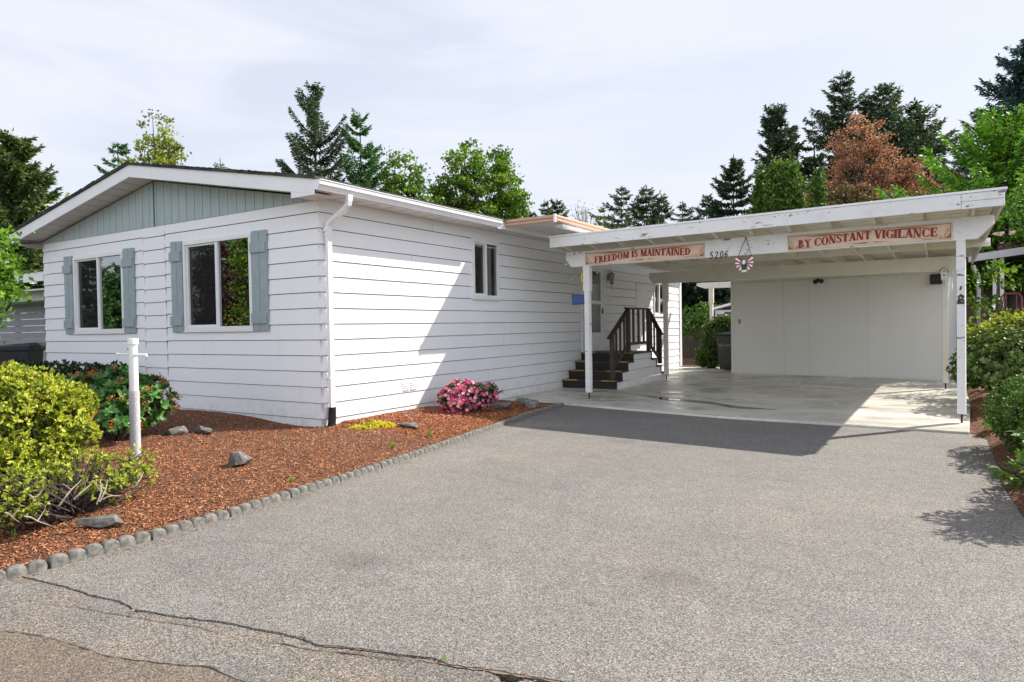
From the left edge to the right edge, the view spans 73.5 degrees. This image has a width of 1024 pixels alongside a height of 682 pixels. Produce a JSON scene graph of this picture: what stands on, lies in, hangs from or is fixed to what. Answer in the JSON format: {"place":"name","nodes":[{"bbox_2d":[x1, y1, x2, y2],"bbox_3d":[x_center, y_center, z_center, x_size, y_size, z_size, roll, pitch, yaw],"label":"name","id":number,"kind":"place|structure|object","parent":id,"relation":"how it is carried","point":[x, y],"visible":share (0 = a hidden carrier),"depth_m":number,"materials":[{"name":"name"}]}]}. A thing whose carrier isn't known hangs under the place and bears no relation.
{"place":"outdoors","nodes":[
{"label":"outdoors","id":0,"kind":"place"},
{"bbox_2d":[0,578,533,681],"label":"road","id":1,"kind":"structure","parent":0,"point":[23,608],"depth_m":3.03,"materials":[{"name":"grey asphalt"}]},
{"bbox_2d":[0,559,47,582],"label":"edging block","id":2,"kind":"structure","parent":1,"relation":"on","point":[14,572],"depth_m":3.89,"materials":[{"name":"concrete"}]},
{"bbox_2d":[4,630,113,656],"bbox_3d":[-2.032,1.345,3.068,0.749,0.001,0.037,0,1,23],"label":"road crack","id":3,"kind":"object","parent":1,"relation":"on","point":[84,647],"visible":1,"depth_m":3.07,"materials":[{"name":"asphalt"}]},
{"bbox_2d":[0,631,245,681],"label":"road shoulder","id":4,"kind":"object","parent":1,"relation":"on","point":[27,658],"visible":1,"depth_m":2.82},
{"bbox_2d":[106,656,244,681],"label":"road crack","id":5,"kind":"object","parent":4,"relation":"on","point":[212,668],"visible":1,"depth_m":2.83,"materials":[{"name":"black asphalt"}]},
{"bbox_2d":[250,640,415,662],"bbox_3d":[-0.797,1.327,2.942,0.844,0.001,0.024,-1,1,17],"label":"road crack","id":6,"kind":"object","parent":1,"relation":"on","point":[337,651],"visible":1,"depth_m":2.93,"materials":[{"name":"asphalt"}]},
{"bbox_2d":[420,659,559,681],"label":"road silt","id":7,"kind":"object","parent":1,"relation":"on","point":[498,672],"visible":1,"depth_m":2.73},
{"bbox_2d":[0,400,556,570],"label":"mulch bed","id":8,"kind":"object","parent":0,"point":[71,534],"visible":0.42,"depth_m":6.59,"materials":[{"name":"brown wood"}]},
{"bbox_2d":[0,220,36,343],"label":"japanese maple","id":9,"kind":"object","parent":8,"relation":"on","point":[8,272],"visible":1,"depth_m":7.03,"materials":[{"name":"green plant"}]},
{"bbox_2d":[0,342,45,365],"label":"wheelie bin","id":10,"kind":"object","parent":8,"relation":"on","point":[33,352],"visible":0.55,"depth_m":14.30,"materials":[{"name":"grey plastic"}]},
{"bbox_2d":[0,360,103,492],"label":"azalea shrub","id":11,"kind":"object","parent":8,"relation":"on","point":[37,420],"visible":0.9,"depth_m":5.76,"materials":[{"name":"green plant"}]},
{"bbox_2d":[4,358,127,382],"bbox_3d":[-7.829,0.767,11.841,4.554,0.937,0.744,0,1,32],"label":"clipped hedge","id":12,"kind":"object","parent":8,"relation":"on","point":[64,368],"visible":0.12,"depth_m":11.58,"materials":[{"name":"green plant"}]},
{"bbox_2d":[0,443,157,534],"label":"azalea shrub","id":13,"kind":"object","parent":8,"relation":"on","point":[40,498],"visible":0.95,"depth_m":4.87,"materials":[{"name":"green plant"}]},
{"bbox_2d":[75,513,124,527],"bbox_3d":[-2.780,1.215,4.644,0.292,0.063,0.138,-1,1,3],"label":"rock","id":14,"kind":"object","parent":8,"relation":"on","point":[109,520],"visible":1,"depth_m":4.60,"materials":[{"name":"grey stone"}]},
{"bbox_2d":[57,363,182,440],"bbox_3d":[-4.763,0.760,8.349,1.618,0.996,1.316,0,1,32],"label":"rhododendron","id":15,"kind":"object","parent":8,"relation":"on","point":[109,386],"visible":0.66,"depth_m":8.05,"materials":[{"name":"green plant"}]},
{"bbox_2d":[116,338,147,459],"bbox_3d":[-3.797,0.642,6.890,0.333,1.337,0.108,-1,1,3],"label":"utility post","id":16,"kind":"object","parent":8,"relation":"on","point":[134,403],"visible":0.95,"depth_m":6.85,"materials":[{"name":"white paint"}]},
{"bbox_2d":[163,426,187,435],"bbox_3d":[-4.156,1.116,8.457,0.252,0.124,0.211,0,1,32],"label":"rock","id":17,"kind":"object","parent":8,"relation":"on","point":[178,430],"visible":0.94,"depth_m":8.39,"materials":[{"name":"grey stone"}]},
{"bbox_2d":[194,425,212,433],"bbox_3d":[-3.812,1.109,8.538,0.366,0.110,0.159,0,2,41],"label":"rock","id":18,"kind":"object","parent":8,"relation":"on","point":[200,429],"visible":0.95,"depth_m":8.48,"materials":[{"name":"grey stone"}]},
{"bbox_2d":[228,451,251,466],"bbox_3d":[-2.602,1.120,6.511,0.254,0.152,0.186,0,1,32],"label":"rock","id":19,"kind":"object","parent":8,"relation":"on","point":[236,458],"visible":0.85,"depth_m":6.43,"materials":[{"name":"grey stone"}]},
{"bbox_2d":[348,419,395,428],"bbox_3d":[-1.813,1.130,8.853,0.634,0.236,0.398,-2,1,-34],"label":"sedum clump","id":20,"kind":"object","parent":8,"relation":"on","point":[369,424],"visible":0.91,"depth_m":8.79,"materials":[{"name":"yellow plant"}]},
{"bbox_2d":[435,377,502,413],"bbox_3d":[-0.656,0.859,10.604,0.722,0.615,1.067,1,2,62],"label":"azalea shrub","id":21,"kind":"object","parent":8,"relation":"on","point":[464,396],"visible":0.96,"depth_m":10.42,"materials":[{"name":"pink plant"}]},
{"bbox_2d":[492,401,511,409],"bbox_3d":[-0.151,1.040,11.055,0.338,0.140,0.206,0,1,32],"label":"rock","id":22,"kind":"object","parent":8,"relation":"on","point":[502,405],"visible":0.94,"depth_m":10.98,"materials":[{"name":"grey stone"}]},
{"bbox_2d":[525,399,539,407],"bbox_3d":[0.314,1.025,11.197,0.229,0.139,0.190,0,1,32],"label":"rock","id":23,"kind":"object","parent":8,"relation":"on","point":[529,403],"visible":1,"depth_m":11.15,"materials":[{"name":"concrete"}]},
{"bbox_2d":[43,364,706,419],"bbox_3d":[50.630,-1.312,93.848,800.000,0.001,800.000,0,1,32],"label":"ground","id":24,"kind":"structure","parent":0,"point":[375,396],"depth_m":16.21,"materials":[{"name":"brown soil"}]},
{"bbox_2d":[0,268,47,362],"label":"neighbour house","id":25,"kind":"structure","parent":24,"relation":"on","point":[9,335],"depth_m":22.30,"materials":[{"name":"grey"}]},
{"bbox_2d":[0,127,63,332],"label":"conifer tree","id":26,"kind":"object","parent":24,"relation":"on","point":[24,188],"visible":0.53,"depth_m":30.21,"materials":[{"name":"green plant"}]},
{"bbox_2d":[94,142,131,173],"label":"conifer tree","id":27,"kind":"object","parent":24,"relation":"on","point":[123,152],"visible":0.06,"depth_m":29.31,"materials":[{"name":"green plant"}]},
{"bbox_2d":[117,109,191,165],"bbox_3d":[-12.686,-3.564,25.062,3.470,9.398,3.662,-2,1,-27],"label":"birch tree","id":28,"kind":"object","parent":24,"relation":"on","point":[169,156],"visible":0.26,"depth_m":24.52,"materials":[{"name":"green plant"}]},
{"bbox_2d":[274,80,362,183],"bbox_3d":[-8.536,-4.971,28.651,6.041,11.719,6.066,0,1,32],"label":"conifer tree","id":29,"kind":"object","parent":24,"relation":"on","point":[311,103],"visible":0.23,"depth_m":28.47,"materials":[{"name":"green plant"}]},
{"bbox_2d":[8,161,681,426],"bbox_3d":[-1.435,-0.973,17.164,9.518,4.098,15.712,0,1,32],"label":"mobile home","id":30,"kind":"object","parent":24,"relation":"on","point":[220,284],"visible":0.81,"depth_m":10.96,"materials":[{"name":"white paint"}]},
{"bbox_2d":[72,251,171,333],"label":"window","id":31,"kind":"structure","parent":30,"relation":"in","point":[98,289],"depth_m":12.45,"materials":[{"name":"plastic"}]},
{"bbox_2d":[182,233,316,332],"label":"window","id":32,"kind":"structure","parent":30,"relation":"in","point":[218,292],"depth_m":10.66,"materials":[{"name":"plastic"}]},
{"bbox_2d":[419,238,500,300],"bbox_3d":[-0.977,-1.281,12.752,1.250,1.077,0.880,0,1,32],"label":"window","id":33,"kind":"structure","parent":30,"relation":"in","point":[485,262],"depth_m":12.74,"materials":[{"name":"plastic"}]},
{"bbox_2d":[580,265,604,351],"bbox_3d":[1.903,-0.793,16.268,0.184,2.130,1.250,0,1,32],"label":"door","id":34,"kind":"structure","parent":30,"relation":"in","point":[598,338],"depth_m":16.55,"materials":[{"name":"white paint"}]},
{"bbox_2d":[614,283,662,316],"bbox_3d":[3.807,-1.213,20.369,1.250,1.007,0.960,0,1,32],"label":"window","id":35,"kind":"structure","parent":30,"relation":"in","point":[657,288],"depth_m":20.06,"materials":[{"name":"plastic"}]},
{"bbox_2d":[636,283,646,344],"bbox_3d":[3.568,-0.750,18.868,0.020,1.680,0.780,0,1,32],"label":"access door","id":36,"kind":"structure","parent":30,"relation":"in","point":[641,293],"depth_m":18.84,"materials":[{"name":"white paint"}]},
{"bbox_2d":[326,108,393,190],"bbox_3d":[-6.429,-4.501,28.965,5.186,10.696,4.673,-2,1,-32],"label":"conifer tree","id":37,"kind":"object","parent":24,"relation":"on","point":[371,166],"visible":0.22,"depth_m":28.87,"materials":[{"name":"green plant"}]},
{"bbox_2d":[376,146,444,204],"bbox_3d":[-4.490,-3.565,28.400,3.656,8.991,3.522,-1,1,15],"label":"maple tree","id":38,"kind":"object","parent":24,"relation":"on","point":[409,189],"visible":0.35,"depth_m":28.21,"materials":[{"name":"green plant"}]},
{"bbox_2d":[426,137,501,216],"bbox_3d":[-2.005,-3.998,29.882,3.671,9.713,3.858,-1,1,-21],"label":"maple tree","id":39,"kind":"object","parent":24,"relation":"on","point":[463,181],"visible":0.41,"depth_m":29.32,"materials":[{"name":"green plant"}]},
{"bbox_2d":[466,144,534,278],"bbox_3d":[-0.576,-4.001,30.971,3.972,9.626,3.582,0,1,32],"label":"maple tree","id":40,"kind":"object","parent":24,"relation":"on","point":[512,201],"visible":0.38,"depth_m":30.14,"materials":[{"name":"green plant"}]},
{"bbox_2d":[533,201,571,274],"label":"conifer tree","id":41,"kind":"object","parent":24,"relation":"on","point":[544,211],"visible":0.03,"depth_m":59.64,"materials":[{"name":"green plant"}]},
{"bbox_2d":[546,197,570,274],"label":"conifer tree","id":42,"kind":"object","parent":24,"relation":"on","point":[558,209],"visible":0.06,"depth_m":57.34,"materials":[{"name":"green plant"}]},
{"bbox_2d":[567,200,611,228],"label":"bare tree","id":43,"kind":"object","parent":24,"relation":"on","point":[584,212],"visible":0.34,"depth_m":53.12,"materials":[{"name":"grey plant"}]},
{"bbox_2d":[572,203,629,274],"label":"conifer tree","id":44,"kind":"object","parent":24,"relation":"on","point":[606,217],"visible":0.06,"depth_m":55.13,"materials":[{"name":"green plant"}]},
{"bbox_2d":[595,185,639,272],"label":"conifer tree","id":45,"kind":"object","parent":24,"relation":"on","point":[616,199],"visible":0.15,"depth_m":60.95,"materials":[{"name":"green plant"}]},
{"bbox_2d":[615,186,692,312],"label":"conifer tree","id":46,"kind":"object","parent":24,"relation":"on","point":[638,212],"visible":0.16,"depth_m":58.10,"materials":[{"name":"green plant"}]},
{"bbox_2d":[641,193,674,225],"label":"conifer tree","id":47,"kind":"object","parent":24,"relation":"on","point":[666,209],"visible":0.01,"depth_m":58.85,"materials":[{"name":"green plant"}]},
{"bbox_2d":[664,201,704,297],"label":"conifer tree","id":48,"kind":"object","parent":24,"relation":"on","point":[682,207],"visible":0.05,"depth_m":59.68,"materials":[{"name":"green plant"}]},
{"bbox_2d":[683,193,720,301],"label":"conifer tree","id":49,"kind":"object","parent":24,"relation":"on","point":[701,212],"visible":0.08,"depth_m":57.39,"materials":[{"name":"green plant"}]},
{"bbox_2d":[705,153,754,218],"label":"conifer tree","id":50,"kind":"object","parent":24,"relation":"on","point":[725,188],"visible":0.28,"depth_m":47.01,"materials":[{"name":"green plant"}]},
{"bbox_2d":[746,163,770,213],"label":"arborvitae","id":51,"kind":"object","parent":24,"relation":"on","point":[758,192],"visible":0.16,"depth_m":30.71,"materials":[{"name":"green plant"}]},
{"bbox_2d":[760,155,791,212],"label":"arborvitae","id":52,"kind":"object","parent":24,"relation":"on","point":[772,199],"visible":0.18,"depth_m":29.60,"materials":[{"name":"green plant"}]},
{"bbox_2d":[747,103,819,206],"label":"conifer tree","id":53,"kind":"object","parent":24,"relation":"on","point":[780,144],"visible":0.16,"depth_m":49.89,"materials":[{"name":"green plant"}]},
{"bbox_2d":[775,156,808,210],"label":"arborvitae","id":54,"kind":"object","parent":24,"relation":"on","point":[794,200],"visible":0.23,"depth_m":29.25,"materials":[{"name":"green plant"}]},
{"bbox_2d":[607,227,1013,324],"bbox_3d":[13.999,-2.281,30.781,24.301,8.292,9.156,0,1,32],"label":"background thicket","id":55,"kind":"object","parent":24,"relation":"on","point":[721,296],"visible":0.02,"depth_m":31.98,"materials":[{"name":"green plant"}]},
{"bbox_2d":[799,110,825,194],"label":"conifer tree","id":56,"kind":"object","parent":24,"relation":"on","point":[807,131],"visible":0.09,"depth_m":50.67,"materials":[{"name":"green plant"}]},
{"bbox_2d":[806,167,833,207],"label":"arborvitae","id":57,"kind":"object","parent":24,"relation":"on","point":[818,188],"visible":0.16,"depth_m":28.01,"materials":[{"name":"green plant"}]},
{"bbox_2d":[803,70,898,195],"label":"conifer tree","id":58,"kind":"object","parent":24,"relation":"on","point":[843,106],"visible":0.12,"depth_m":47.80,"materials":[{"name":"green plant"}]},
{"bbox_2d":[829,93,902,182],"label":"conifer tree","id":59,"kind":"object","parent":24,"relation":"on","point":[864,104],"visible":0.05,"depth_m":47.88,"materials":[{"name":"green plant"}]},
{"bbox_2d":[780,110,962,208],"bbox_3d":[18.481,-5.773,35.327,11.043,12.357,6.688,0,1,32],"label":"copper maple","id":60,"kind":"object","parent":24,"relation":"on","point":[907,179],"visible":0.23,"depth_m":34.71,"materials":[{"name":"brown plant"}]},
{"bbox_2d":[834,82,949,194],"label":"conifer tree","id":61,"kind":"object","parent":24,"relation":"on","point":[887,111],"visible":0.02,"depth_m":46.14,"materials":[{"name":"green plant"}]},
{"bbox_2d":[846,96,971,194],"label":"conifer tree","id":62,"kind":"object","parent":24,"relation":"on","point":[917,115],"visible":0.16,"depth_m":43.32,"materials":[{"name":"green plant"}]},
{"bbox_2d":[925,39,1023,231],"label":"spruce tree","id":63,"kind":"object","parent":24,"relation":"on","point":[1006,91],"visible":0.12,"depth_m":28.54,"materials":[{"name":"green plant"}]},
{"bbox_2d":[966,230,1023,335],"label":"neighbour porch","id":64,"kind":"object","parent":24,"relation":"on","point":[1004,253],"visible":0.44,"depth_m":18.25,"materials":[{"name":"white wood"}]},
{"bbox_2d":[980,309,1023,331],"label":"deck railing","id":65,"kind":"object","parent":64,"relation":"attached to","point":[985,318],"visible":0.09,"depth_m":15.84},
{"bbox_2d":[1000,292,1022,316],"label":"metal chair","id":66,"kind":"object","parent":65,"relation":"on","point":[1018,293],"visible":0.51,"depth_m":16.09,"materials":[{"name":"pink metal"}]},
{"bbox_2d":[996,186,1023,238],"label":"understorey tree","id":67,"kind":"object","parent":24,"relation":"on","point":[1020,199],"visible":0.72,"depth_m":16.05,"materials":[{"name":"green plant"}]},
{"bbox_2d":[0,0,1023,332],"label":"sky","id":68,"kind":"structure","parent":0,"point":[591,99],"materials":[{"name":"white"}]},
{"bbox_2d":[23,405,1023,681],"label":"driveway","id":69,"kind":"structure","parent":0,"point":[881,555],"depth_m":4.02,"materials":[{"name":"grey asphalt"}]},
{"bbox_2d":[47,531,150,568],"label":"edging block","id":70,"kind":"structure","parent":69,"relation":"on","point":[59,559],"depth_m":4.22,"materials":[{"name":"concrete"}]},
{"bbox_2d":[149,510,229,539],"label":"edging block","id":71,"kind":"structure","parent":69,"relation":"on","point":[180,526],"depth_m":4.75,"materials":[{"name":"concrete"}]},
{"bbox_2d":[227,491,290,516],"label":"edging block","id":72,"kind":"structure","parent":69,"relation":"on","point":[258,504],"depth_m":5.30,"materials":[{"name":"concrete"}]},
{"bbox_2d":[288,476,339,497],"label":"edging block","id":73,"kind":"structure","parent":69,"relation":"on","point":[310,487],"depth_m":5.84,"materials":[{"name":"concrete"}]},
{"bbox_2d":[337,463,380,481],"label":"edging block","id":74,"kind":"structure","parent":69,"relation":"on","point":[360,471],"depth_m":6.41,"materials":[{"name":"concrete"}]},
{"bbox_2d":[378,452,414,468],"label":"edging block","id":75,"kind":"structure","parent":69,"relation":"on","point":[397,459],"depth_m":6.96,"materials":[{"name":"concrete"}]},
{"bbox_2d":[412,443,441,457],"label":"edging block","id":76,"kind":"structure","parent":69,"relation":"on","point":[426,449],"depth_m":7.52,"materials":[{"name":"concrete"}]},
{"bbox_2d":[439,435,464,447],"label":"edging block","id":77,"kind":"structure","parent":69,"relation":"on","point":[450,441],"depth_m":8.08,"materials":[{"name":"concrete"}]},
{"bbox_2d":[462,427,485,438],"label":"edging block","id":78,"kind":"structure","parent":69,"relation":"on","point":[478,431],"depth_m":8.64,"materials":[{"name":"concrete"}]},
{"bbox_2d":[483,421,503,431],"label":"edging block","id":79,"kind":"structure","parent":69,"relation":"on","point":[494,425],"depth_m":9.23,"materials":[{"name":"concrete"}]},
{"bbox_2d":[502,416,519,424],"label":"edging block","id":80,"kind":"structure","parent":69,"relation":"on","point":[510,420],"depth_m":9.78,"materials":[{"name":"concrete"}]},
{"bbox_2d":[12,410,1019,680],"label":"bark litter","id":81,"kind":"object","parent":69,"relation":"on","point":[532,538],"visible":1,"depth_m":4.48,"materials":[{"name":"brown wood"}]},
{"bbox_2d":[713,303,730,319],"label":"garden shed","id":82,"kind":"structure","parent":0,"point":[724,309],"depth_m":23.42,"materials":[{"name":"white paint"}]},
{"bbox_2d":[499,367,969,433],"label":"concrete slab","id":83,"kind":"structure","parent":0,"point":[927,405],"depth_m":12.08,"materials":[{"name":"grey concrete"}]},
{"bbox_2d":[562,307,664,389],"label":"entry stairs","id":84,"kind":"structure","parent":83,"relation":"on","point":[612,366],"depth_m":15.08,"materials":[{"name":"brown paint"}]},
{"bbox_2d":[642,395,765,408],"bbox_3d":[3.199,1.041,11.747,0.375,0.001,3.006,-2,1,-29],"label":"damp stain","id":85,"kind":"object","parent":83,"relation":"on","point":[714,403],"visible":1,"depth_m":11.61,"materials":[{"name":"concrete"}]},
{"bbox_2d":[694,314,730,367],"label":"ivy column","id":86,"kind":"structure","parent":83,"relation":"on","point":[708,356],"depth_m":20.43,"materials":[{"name":"green plant"}]},
{"bbox_2d":[715,332,730,369],"bbox_3d":[6.248,0.287,19.551,0.648,1.087,0.778,0,2,42],"label":"wheelie bin","id":87,"kind":"object","parent":83,"relation":"on","point":[724,345],"visible":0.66,"depth_m":19.36,"materials":[{"name":"grey plastic"}]},
{"bbox_2d":[548,186,1007,422],"bbox_3d":[5.868,-0.546,14.753,7.140,2.987,11.165,0,1,32],"label":"carport","id":88,"kind":"object","parent":83,"relation":"on","point":[972,216],"visible":0.96,"depth_m":11.41,"materials":[{"name":"white paint"}]},
{"bbox_2d":[571,295,583,304],"bbox_3d":[1.280,-0.762,12.659,0.327,0.193,0.170,0,1,32],"label":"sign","id":89,"kind":"object","parent":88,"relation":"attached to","point":[577,299],"visible":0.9,"depth_m":12.61,"materials":[{"name":"plastic"}]},
{"bbox_2d":[585,243,704,264],"bbox_3d":[2.213,-1.480,11.746,2.290,0.260,0.018,0,2,40],"label":"slogan sign","id":90,"kind":"object","parent":88,"relation":"attached to","point":[694,250],"visible":1,"depth_m":11.67,"materials":[{"name":"beige wood"}]},
{"bbox_2d":[735,237,753,272],"bbox_3d":[3.583,-1.327,10.558,0.301,0.551,0.106,0,1,32],"label":"eagle ornament","id":91,"kind":"object","parent":88,"relation":"hanging from","point":[750,262],"visible":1,"depth_m":10.53,"materials":[{"name":"white metal"}]},
{"bbox_2d":[787,222,952,250],"bbox_3d":[4.888,-1.440,9.510,2.075,0.246,0.018,0,2,40],"label":"slogan sign","id":92,"kind":"object","parent":88,"relation":"attached to","point":[914,233],"visible":1,"depth_m":9.43,"materials":[{"name":"beige wood"}]},
{"bbox_2d":[939,267,948,285],"bbox_3d":[8.266,-1.201,13.113,0.164,0.418,0.125,0,1,32],"label":"birdhouse","id":93,"kind":"object","parent":88,"relation":"hanging from","point":[943,270],"visible":1,"depth_m":13.08,"materials":[{"name":"white paint"}]},
{"bbox_2d":[731,270,956,379],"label":"storage shed","id":94,"kind":"structure","parent":83,"relation":"on","point":[880,326],"depth_m":16.53,"materials":[{"name":"white wood"}]},
{"bbox_2d":[930,274,941,284],"bbox_3d":[9.435,-1.371,15.213,0.260,0.220,0.122,0,2,40],"label":"wall speaker","id":95,"kind":"object","parent":94,"relation":"attached to","point":[935,278],"depth_m":15.18,"materials":[{"name":"black plastic"}]},
{"bbox_2d":[682,356,979,367],"bbox_3d":[7.225,0.699,24.720,18.000,0.039,7.300,0,1,32],"label":"mulch bed behind house","id":96,"kind":"object","parent":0,"point":[688,361],"visible":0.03,"depth_m":24.13,"materials":[{"name":"brown wood"}]},
{"bbox_2d":[682,296,730,340],"bbox_3d":[8.291,-0.663,26.597,4.704,2.842,2.377,0,1,32],"label":"bramble thicket","id":97,"kind":"object","parent":96,"relation":"on","point":[693,319],"visible":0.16,"depth_m":27.14,"materials":[{"name":"green plant"}]},
{"bbox_2d":[682,325,973,355],"bbox_3d":[10.489,-0.040,26.994,15.112,1.295,0.060,0,1,32],"label":"shrub","id":98,"kind":"object","parent":96,"relation":"on","point":[689,347],"visible":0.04,"depth_m":28.84,"materials":[{"name":"green plant"}]},
{"bbox_2d":[875,102,1023,327],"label":"deciduous tree","id":99,"kind":"object","parent":96,"relation":"on","point":[987,159],"visible":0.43,"depth_m":19.18,"materials":[{"name":"green plant"}]},
{"bbox_2d":[808,181,926,205],"bbox_3d":[17.379,-3.758,33.473,5.811,8.436,3.542,0,1,32],"label":"maple tree","id":100,"kind":"object","parent":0,"point":[849,194],"visible":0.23,"depth_m":33.06,"materials":[{"name":"green plant"}]},
{"bbox_2d":[954,372,1023,517],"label":"mulch bed beside driveway","id":101,"kind":"object","parent":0,"point":[985,435],"visible":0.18,"depth_m":7.37,"materials":[{"name":"brown wood"}]},
{"bbox_2d":[945,327,1023,394],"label":"glossy shrub","id":102,"kind":"object","parent":101,"relation":"on","point":[1008,356],"visible":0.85,"depth_m":9.98,"materials":[{"name":"green plant"}]},
{"bbox_2d":[966,258,1023,382],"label":"understorey tree","id":103,"kind":"object","parent":101,"relation":"on","point":[985,298],"visible":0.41,"depth_m":12.66,"materials":[{"name":"green plant"}]},
{"bbox_2d":[966,307,1023,359],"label":"pale tipped shrub","id":104,"kind":"object","parent":101,"relation":"on","point":[1014,320],"visible":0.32,"depth_m":11.38,"materials":[{"name":"green plant"}]},
{"bbox_2d":[980,373,1023,455],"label":"juniper shrub","id":105,"kind":"object","parent":101,"relation":"on","point":[1009,410],"visible":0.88,"depth_m":6.70,"materials":[{"name":"green plant"}]},
{"bbox_2d":[986,427,1023,488],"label":"young conifer","id":106,"kind":"object","parent":101,"relation":"on","point":[1013,477],"visible":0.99,"depth_m":5.42,"materials":[{"name":"green plant"}]},
{"bbox_2d":[1014,440,1023,462],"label":"corner plant","id":107,"kind":"object","parent":101,"relation":"on","point":[1019,454],"visible":0.92,"depth_m":5.65,"materials":[{"name":"green plant"}]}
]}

